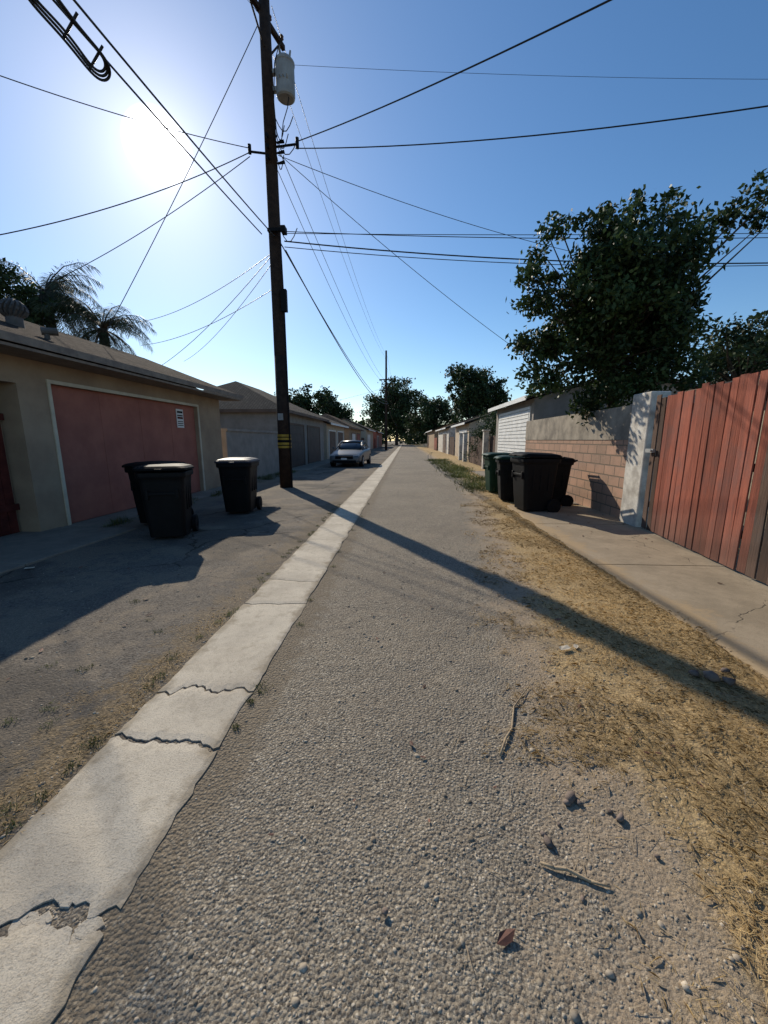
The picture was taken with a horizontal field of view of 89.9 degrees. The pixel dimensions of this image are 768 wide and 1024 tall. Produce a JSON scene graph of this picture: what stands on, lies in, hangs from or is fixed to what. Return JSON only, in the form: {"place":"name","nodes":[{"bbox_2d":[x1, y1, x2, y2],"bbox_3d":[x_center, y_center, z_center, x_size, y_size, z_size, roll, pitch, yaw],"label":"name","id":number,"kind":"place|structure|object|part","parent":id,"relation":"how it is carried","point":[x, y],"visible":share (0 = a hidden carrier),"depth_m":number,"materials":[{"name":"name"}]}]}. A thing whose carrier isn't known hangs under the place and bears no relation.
{"place":"outdoors","nodes":[
{"label":"outdoors","id":0,"kind":"place"},
{"bbox_2d":[28,0,110,81],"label":"cable storage loop","id":1,"kind":"object","parent":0,"point":[86,63],"visible":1,"depth_m":4.79,"materials":[{"name":"black rubber"}]},
{"bbox_2d":[0,596,242,843],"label":"dry grass","id":2,"kind":"structure","parent":0,"point":[103,721],"depth_m":2.12,"materials":[{"name":"plant"}]},
{"bbox_2d":[220,412,323,463],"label":"walls","id":3,"kind":"structure","parent":0,"point":[264,421],"depth_m":18.93,"materials":[{"name":"grey paint"}]},
{"bbox_2d":[204,381,329,421],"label":"roof","id":4,"kind":"structure","parent":3,"relation":"on","point":[255,400],"depth_m":19.68,"materials":[{"name":"grey"}]},
{"bbox_2d":[290,423,305,467],"bbox_3d":[-4.900,-3.733,21.581,0.070,2.400,3.400,1,11,3],"label":"garage door","id":5,"kind":"structure","parent":3,"relation":"attached to","point":[297,433],"depth_m":21.74,"materials":[{"name":"grey paint"}]},
{"bbox_2d":[307,425,320,463],"bbox_3d":[-4.669,-4.514,25.752,0.070,2.400,3.500,1,11,3],"label":"garage door","id":6,"kind":"structure","parent":3,"relation":"attached to","point":[313,443],"depth_m":25.50,"materials":[{"name":"grey paint"}]},
{"bbox_2d":[292,459,329,470],"bbox_3d":[-3.750,-4.446,31.980,1.200,0.074,25.988,1,11,3],"label":"concrete apron","id":7,"kind":"object","parent":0,"point":[306,467],"visible":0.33,"depth_m":22.67,"materials":[{"name":"grey concrete"}]},
{"bbox_2d":[0,444,767,1023],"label":"alley road","id":8,"kind":"structure","parent":0,"point":[414,502],"depth_m":1.74,"materials":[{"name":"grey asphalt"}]},
{"bbox_2d":[0,527,135,574],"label":"concrete apron","id":9,"kind":"object","parent":8,"relation":"on","point":[20,549],"visible":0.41,"depth_m":5.60,"materials":[{"name":"grey concrete"}]},
{"bbox_2d":[64,487,221,526],"bbox_3d":[-5.088,-0.271,9.656,0.700,0.080,6.088,1,11,3],"label":"concrete apron","id":10,"kind":"object","parent":8,"relation":"on","point":[103,520],"visible":0.33,"depth_m":7.54,"materials":[{"name":"grey concrete"}]},
{"bbox_2d":[122,461,193,522],"bbox_3d":[-4.051,-0.346,6.939,0.700,1.123,0.928,3,11,15],"label":"trash bin","id":11,"kind":"object","parent":8,"relation":"on","point":[134,483],"visible":0.21,"depth_m":6.65,"materials":[{"name":"black plastic"}]},
{"bbox_2d":[132,463,198,537],"bbox_3d":[-3.363,-0.183,6.015,0.700,1.143,0.927,-3,11,-17],"label":"trash bin","id":12,"kind":"object","parent":8,"relation":"on","point":[165,489],"visible":1,"depth_m":5.73,"materials":[{"name":"black plastic"}]},
{"bbox_2d":[0,503,368,836],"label":"weeds","id":13,"kind":"object","parent":8,"relation":"on","point":[93,742],"visible":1,"depth_m":2.18,"materials":[{"name":"plant"}]},
{"bbox_2d":[102,469,297,526],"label":"weeds","id":14,"kind":"object","parent":8,"relation":"on","point":[118,521],"visible":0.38,"depth_m":9.70,"materials":[{"name":"plant"}]},
{"bbox_2d":[214,457,261,511],"bbox_3d":[-3.018,-0.563,8.064,0.721,1.136,0.956,-1,11,-5],"label":"trash bin","id":15,"kind":"object","parent":8,"relation":"on","point":[238,477],"visible":1,"depth_m":7.76,"materials":[{"name":"black plastic"}]},
{"bbox_2d":[248,0,298,487],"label":"utility pole","id":16,"kind":"object","parent":8,"relation":"on","point":[282,72],"visible":0.98,"depth_m":10.80,"materials":[{"name":"brown wood"}]},
{"bbox_2d":[0,0,767,423],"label":"overhead wires","id":17,"kind":"object","parent":16,"relation":"attached to","point":[338,178],"visible":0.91,"depth_m":10.48,"materials":[{"name":"black metal"}]},
{"bbox_2d":[24,567,578,649],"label":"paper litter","id":18,"kind":"object","parent":8,"relation":"on","point":[564,647],"visible":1,"depth_m":2.81,"materials":[{"name":"white paper"}]},
{"bbox_2d":[330,440,370,466],"bbox_3d":[-1.961,-3.627,23.477,2.128,1.488,4.712,1,11,6],"label":"parked car","id":19,"kind":"object","parent":8,"relation":"on","point":[353,451],"visible":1,"depth_m":22.10,"materials":[{"name":"silver metal"}]},
{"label":"windows","id":20,"kind":"part","parent":19,"relation":"part of","materials":[{"name":"black glass"}]},
{"bbox_2d":[6,512,767,945],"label":"dead leaves","id":21,"kind":"object","parent":8,"relation":"on","point":[504,936],"visible":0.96,"depth_m":1.53,"materials":[{"name":"brown plant"}]},
{"bbox_2d":[434,438,436,450],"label":"wooden fence","id":22,"kind":"object","parent":8,"relation":"on","point":[435,443],"visible":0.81,"depth_m":56.18,"materials":[{"name":"red wood"}]},
{"bbox_2d":[449,437,454,455],"bbox_3d":[6.904,-6.727,39.187,0.060,1.848,3.745,1,11,3],"label":"wooden fence","id":23,"kind":"object","parent":8,"relation":"on","point":[451,447],"visible":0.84,"depth_m":39.17,"materials":[{"name":"brown wood"}]},
{"bbox_2d":[469,435,495,465],"bbox_3d":[5.687,-3.587,22.674,0.060,1.750,7.645,1,11,3],"label":"wooden fence","id":24,"kind":"object","parent":8,"relation":"on","point":[491,448],"visible":0.36,"depth_m":23.12,"materials":[{"name":"brown wood"}]},
{"bbox_2d":[482,452,509,491],"bbox_3d":[3.295,-1.138,11.118,0.928,1.143,0.700,0,11,-2],"label":"trash bin","id":25,"kind":"object","parent":8,"relation":"on","point":[490,468],"visible":0.44,"depth_m":10.90,"materials":[{"name":"green plastic"}]},
{"bbox_2d":[494,455,518,499],"bbox_3d":[3.191,-0.844,9.599,0.928,1.123,0.700,2,11,8],"label":"trash bin","id":26,"kind":"object","parent":8,"relation":"on","point":[504,469],"visible":0.4,"depth_m":9.38,"materials":[{"name":"green plastic"}]},
{"bbox_2d":[498,684,529,755],"bbox_3d":[0.673,1.108,2.142,0.144,0.019,0.632,6,12,31],"label":"fallen twig","id":27,"kind":"object","parent":8,"relation":"on","point":[506,737],"visible":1,"depth_m":2.05,"materials":[{"name":"wood"}]},
{"bbox_2d":[472,471,578,504],"bbox_3d":[4.662,-1.063,13.909,1.400,0.074,9.788,1,11,3],"label":"concrete apron","id":28,"kind":"object","parent":8,"relation":"on","point":[481,473],"depth_m":17.28,"materials":[{"name":"beige concrete"}]},
{"bbox_2d":[381,668,735,914],"bbox_3d":[1.198,1.166,1.763,2.615,0.073,0.422,-7,13,-32],"label":"rock","id":29,"kind":"object","parent":8,"relation":"on","point":[569,796],"visible":1,"depth_m":1.61,"materials":[{"name":"grey stone"}]},
{"bbox_2d":[540,861,610,887],"bbox_3d":[0.669,1.255,1.357,0.221,0.018,0.056,4,11,20],"label":"fallen twig","id":30,"kind":"object","parent":8,"relation":"on","point":[561,868],"visible":1,"depth_m":1.34,"materials":[{"name":"wood"}]},
{"bbox_2d":[424,566,767,1013],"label":"twig litter","id":31,"kind":"object","parent":8,"relation":"on","point":[655,834],"visible":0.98,"depth_m":1.53,"materials":[{"name":"brown wood"}]},
{"bbox_2d":[507,505,767,680],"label":"concrete apron","id":32,"kind":"object","parent":8,"relation":"on","point":[731,611],"visible":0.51,"depth_m":4.21,"materials":[{"name":"beige concrete"}]},
{"bbox_2d":[509,452,564,512],"bbox_3d":[3.172,-0.639,8.162,0.983,1.251,0.742,-1,11,-7],"label":"trash bin","id":33,"kind":"object","parent":32,"relation":"on","point":[534,475],"visible":0.99,"depth_m":7.89,"materials":[{"name":"black plastic"}]},
{"bbox_2d":[552,457,577,505],"bbox_3d":[3.854,-0.717,8.924,0.928,1.123,0.700,0,11,1],"label":"trash bin","id":34,"kind":"object","parent":32,"relation":"on","point":[562,480],"visible":0.44,"depth_m":8.64,"materials":[{"name":"black plastic"}]},
{"bbox_2d":[619,391,670,526],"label":"white pillar","id":35,"kind":"structure","parent":32,"relation":"on","point":[639,443],"depth_m":6.60,"materials":[{"name":"paint"}]},
{"bbox_2d":[641,370,767,584],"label":"wooden fence","id":36,"kind":"object","parent":32,"relation":"on","point":[704,499],"visible":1,"depth_m":4.74,"materials":[{"name":"red wood"}]},
{"bbox_2d":[0,0,767,440],"label":"sky","id":37,"kind":"structure","parent":0,"point":[61,158],"materials":[{"name":"blue"}]},
{"bbox_2d":[425,423,454,449],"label":"garage building","id":38,"kind":"structure","parent":0,"point":[432,435],"depth_m":62.51,"materials":[{"name":"beige paint"}]},
{"bbox_2d":[424,458,496,493],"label":"green grass","id":39,"kind":"structure","parent":0,"point":[461,472],"depth_m":15.74,"materials":[{"name":"green plant"}]},
{"bbox_2d":[455,415,492,459],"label":"walls","id":40,"kind":"structure","parent":0,"point":[470,424],"depth_m":29.76,"materials":[{"name":"beige paint"}]},
{"bbox_2d":[451,412,495,427],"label":"roof","id":41,"kind":"structure","parent":40,"relation":"on","point":[462,423],"depth_m":29.60,"materials":[{"name":"grey"}]},
{"bbox_2d":[383,441,767,535],"bbox_3d":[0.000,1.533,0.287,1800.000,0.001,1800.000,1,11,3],"label":"ground","id":42,"kind":"structure","parent":0,"point":[392,442],"depth_m":134.28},
{"bbox_2d":[0,257,69,326],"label":"hedge bush","id":43,"kind":"object","parent":42,"relation":"on","point":[5,290],"visible":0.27,"depth_m":12.85,"materials":[{"name":"green plant"}]},
{"bbox_2d":[0,259,103,343],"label":"palm tree","id":44,"kind":"object","parent":42,"relation":"on","point":[55,286],"visible":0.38,"depth_m":14.06,"materials":[{"name":"green plant"}]},
{"bbox_2d":[40,292,156,354],"bbox_3d":[-10.172,-4.427,14.583,3.136,6.462,3.090,1,11,3],"label":"palm tree","id":45,"kind":"object","parent":42,"relation":"on","point":[102,335],"visible":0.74,"depth_m":13.74,"materials":[{"name":"green plant"}]},
{"bbox_2d":[0,298,242,536],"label":"stucco garage","id":46,"kind":"structure","parent":42,"relation":"on","point":[82,421],"depth_m":7.13,"materials":[{"name":"paint"}]},
{"bbox_2d":[51,385,200,522],"bbox_3d":[-5.643,-1.374,8.869,0.253,2.398,4.596,1,11,3],"label":"garage door","id":47,"kind":"structure","parent":46,"relation":"in","point":[99,433],"depth_m":7.84,"materials":[{"name":"paint"}]},
{"bbox_2d":[0,445,401,1023],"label":"concrete strip","id":48,"kind":"object","parent":42,"relation":"on","point":[94,835],"visible":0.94,"depth_m":1.64,"materials":[{"name":"grey concrete"}]},
{"bbox_2d":[0,899,104,944],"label":"concrete fragments","id":49,"kind":"object","parent":48,"relation":"on","point":[85,928],"visible":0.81,"depth_m":1.21,"materials":[{"name":"grey concrete"}]},
{"bbox_2d":[20,737,211,926],"bbox_3d":[-1.130,1.237,1.565,0.547,0.011,0.889,1,11,3],"label":"concrete rubble","id":50,"kind":"object","parent":48,"relation":"on","point":[53,911],"visible":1,"depth_m":1.24,"materials":[{"name":"grey concrete"}]},
{"bbox_2d":[221,428,278,475],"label":"block wall","id":51,"kind":"structure","parent":42,"relation":"on","point":[261,446],"depth_m":15.32,"materials":[{"name":"grey paint"}]},
{"bbox_2d":[274,384,338,415],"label":"backyard tree","id":52,"kind":"object","parent":42,"relation":"on","point":[325,396],"visible":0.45,"depth_m":59.38,"materials":[{"name":"green plant"}]},
{"bbox_2d":[323,422,343,458],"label":"walls","id":53,"kind":"structure","parent":42,"relation":"on","point":[327,426],"depth_m":30.25,"materials":[{"name":"beige paint"}]},
{"bbox_2d":[314,413,348,427],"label":"roof","id":54,"kind":"structure","parent":53,"relation":"on","point":[331,422],"depth_m":34.74,"materials":[{"name":"grey"}]},
{"bbox_2d":[328,430,336,458],"bbox_3d":[-4.307,-5.686,32.288,0.070,2.300,3.200,1,11,3],"label":"garage door","id":55,"kind":"structure","parent":53,"relation":"attached to","point":[332,437],"depth_m":31.79,"materials":[{"name":"grey paint"}]},
{"bbox_2d":[337,431,343,449],"bbox_3d":[-4.089,-6.421,36.214,0.070,2.300,3.200,1,11,3],"label":"garage door","id":56,"kind":"structure","parent":53,"relation":"attached to","point":[339,436],"depth_m":35.53,"materials":[{"name":"grey paint"}]},
{"bbox_2d":[322,397,353,420],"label":"backyard tree","id":57,"kind":"object","parent":42,"relation":"on","point":[340,412],"visible":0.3,"depth_m":62.90,"materials":[{"name":"green plant"}]},
{"bbox_2d":[344,429,360,440],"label":"walls","id":58,"kind":"structure","parent":42,"relation":"on","point":[348,434],"depth_m":41.40,"materials":[{"name":"beige paint"}]},
{"bbox_2d":[320,414,363,430],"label":"roof","id":59,"kind":"structure","parent":58,"relation":"on","point":[340,421],"depth_m":42.21,"materials":[{"name":"grey"}]},
{"bbox_2d":[342,419,372,448],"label":"walls","id":60,"kind":"structure","parent":42,"relation":"on","point":[365,433],"depth_m":55.54,"materials":[{"name":"beige paint"}]},
{"bbox_2d":[341,418,375,431],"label":"roof","id":61,"kind":"structure","parent":60,"relation":"on","point":[359,424],"depth_m":56.75,"materials":[{"name":"grey"}]},
{"bbox_2d":[373,431,381,447],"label":"walls","id":62,"kind":"structure","parent":42,"relation":"on","point":[375,434],"depth_m":74.56,"materials":[{"name":"paint"}]},
{"bbox_2d":[379,350,392,449],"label":"utility pole","id":63,"kind":"object","parent":42,"relation":"on","point":[385,379],"visible":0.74,"depth_m":55.82,"materials":[{"name":"brown wood"}]},
{"bbox_2d":[357,375,423,444],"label":"backyard tree","id":64,"kind":"object","parent":42,"relation":"on","point":[375,412],"visible":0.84,"depth_m":104.58,"materials":[{"name":"green plant"}]},
{"bbox_2d":[355,417,443,444],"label":"distant trees","id":65,"kind":"object","parent":42,"relation":"on","point":[420,438],"visible":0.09,"depth_m":122.87,"materials":[{"name":"green plant"}]},
{"bbox_2d":[399,393,456,434],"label":"backyard tree","id":66,"kind":"object","parent":42,"relation":"on","point":[431,417],"visible":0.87,"depth_m":79.68,"materials":[{"name":"green plant"}]},
{"bbox_2d":[438,417,476,453],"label":"walls","id":67,"kind":"structure","parent":42,"relation":"on","point":[450,431],"depth_m":42.12,"materials":[{"name":"white paint"}]},
{"bbox_2d":[442,433,446,452],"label":"garage door","id":68,"kind":"structure","parent":67,"relation":"attached to","point":[444,447],"depth_m":44.89,"materials":[{"name":"white paint"}]},
{"bbox_2d":[435,416,479,431],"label":"roof","id":69,"kind":"structure","parent":67,"relation":"on","point":[457,423],"depth_m":40.49,"materials":[{"name":"grey"}]},
{"bbox_2d":[458,433,463,459],"bbox_3d":[5.788,-4.916,29.070,0.350,2.070,0.400,1,11,3],"label":"white gate post","id":70,"kind":"object","parent":42,"relation":"on","point":[460,445],"visible":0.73,"depth_m":28.91,"materials":[{"name":"paint"}]},
{"bbox_2d":[463,432,467,461],"bbox_3d":[5.668,-4.512,26.911,0.350,2.070,0.400,1,11,3],"label":"white gate post","id":71,"kind":"object","parent":42,"relation":"on","point":[465,436],"visible":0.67,"depth_m":26.77,"materials":[{"name":"paint"}]},
{"bbox_2d":[440,362,511,423],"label":"backyard tree","id":72,"kind":"object","parent":42,"relation":"on","point":[476,390],"visible":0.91,"depth_m":49.26,"materials":[{"name":"green plant"}]},
{"bbox_2d":[460,408,498,461],"bbox_3d":[6.263,-4.430,23.027,2.972,3.675,7.156,1,11,3],"label":"hedge bush","id":73,"kind":"object","parent":42,"relation":"on","point":[491,426],"visible":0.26,"depth_m":22.60,"materials":[{"name":"green plant"}]},
{"bbox_2d":[481,430,489,468],"bbox_3d":[5.293,-3.245,20.139,0.350,2.070,0.400,1,11,3],"label":"white gate post","id":74,"kind":"object","parent":42,"relation":"on","point":[485,441],"visible":0.78,"depth_m":19.96,"materials":[{"name":"paint"}]},
{"bbox_2d":[525,405,631,517],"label":"block wall","id":75,"kind":"structure","parent":42,"relation":"on","point":[596,446],"depth_m":8.43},
{"bbox_2d":[488,370,698,482],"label":"white garage","id":76,"kind":"structure","parent":42,"relation":"on","point":[514,416],"depth_m":13.99,"materials":[{"name":"grey paint"}]},
{"bbox_2d":[497,406,531,451],"bbox_3d":[5.213,-2.769,15.749,0.070,2.650,4.500,1,11,3],"label":"garage door","id":77,"kind":"structure","parent":76,"relation":"in","point":[529,408],"depth_m":15.33,"materials":[{"name":"white paint"}]},
{"bbox_2d":[504,168,767,425],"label":"citrus tree","id":78,"kind":"object","parent":42,"relation":"on","point":[631,300],"visible":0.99,"depth_m":7.65,"materials":[{"name":"green plant"}]},
{"bbox_2d":[676,309,767,384],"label":"backyard tree","id":79,"kind":"object","parent":42,"relation":"on","point":[737,360],"visible":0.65,"depth_m":15.39,"materials":[{"name":"green plant"}]},
{"bbox_2d":[447,466,767,1023],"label":"dry grass","id":80,"kind":"structure","parent":0,"point":[668,750],"depth_m":2.12,"materials":[{"name":"plant"}]},
{"bbox_2d":[685,376,767,513],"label":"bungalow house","id":81,"kind":"structure","parent":0,"point":[758,441],"depth_m":8.47,"materials":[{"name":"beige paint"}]}
]}

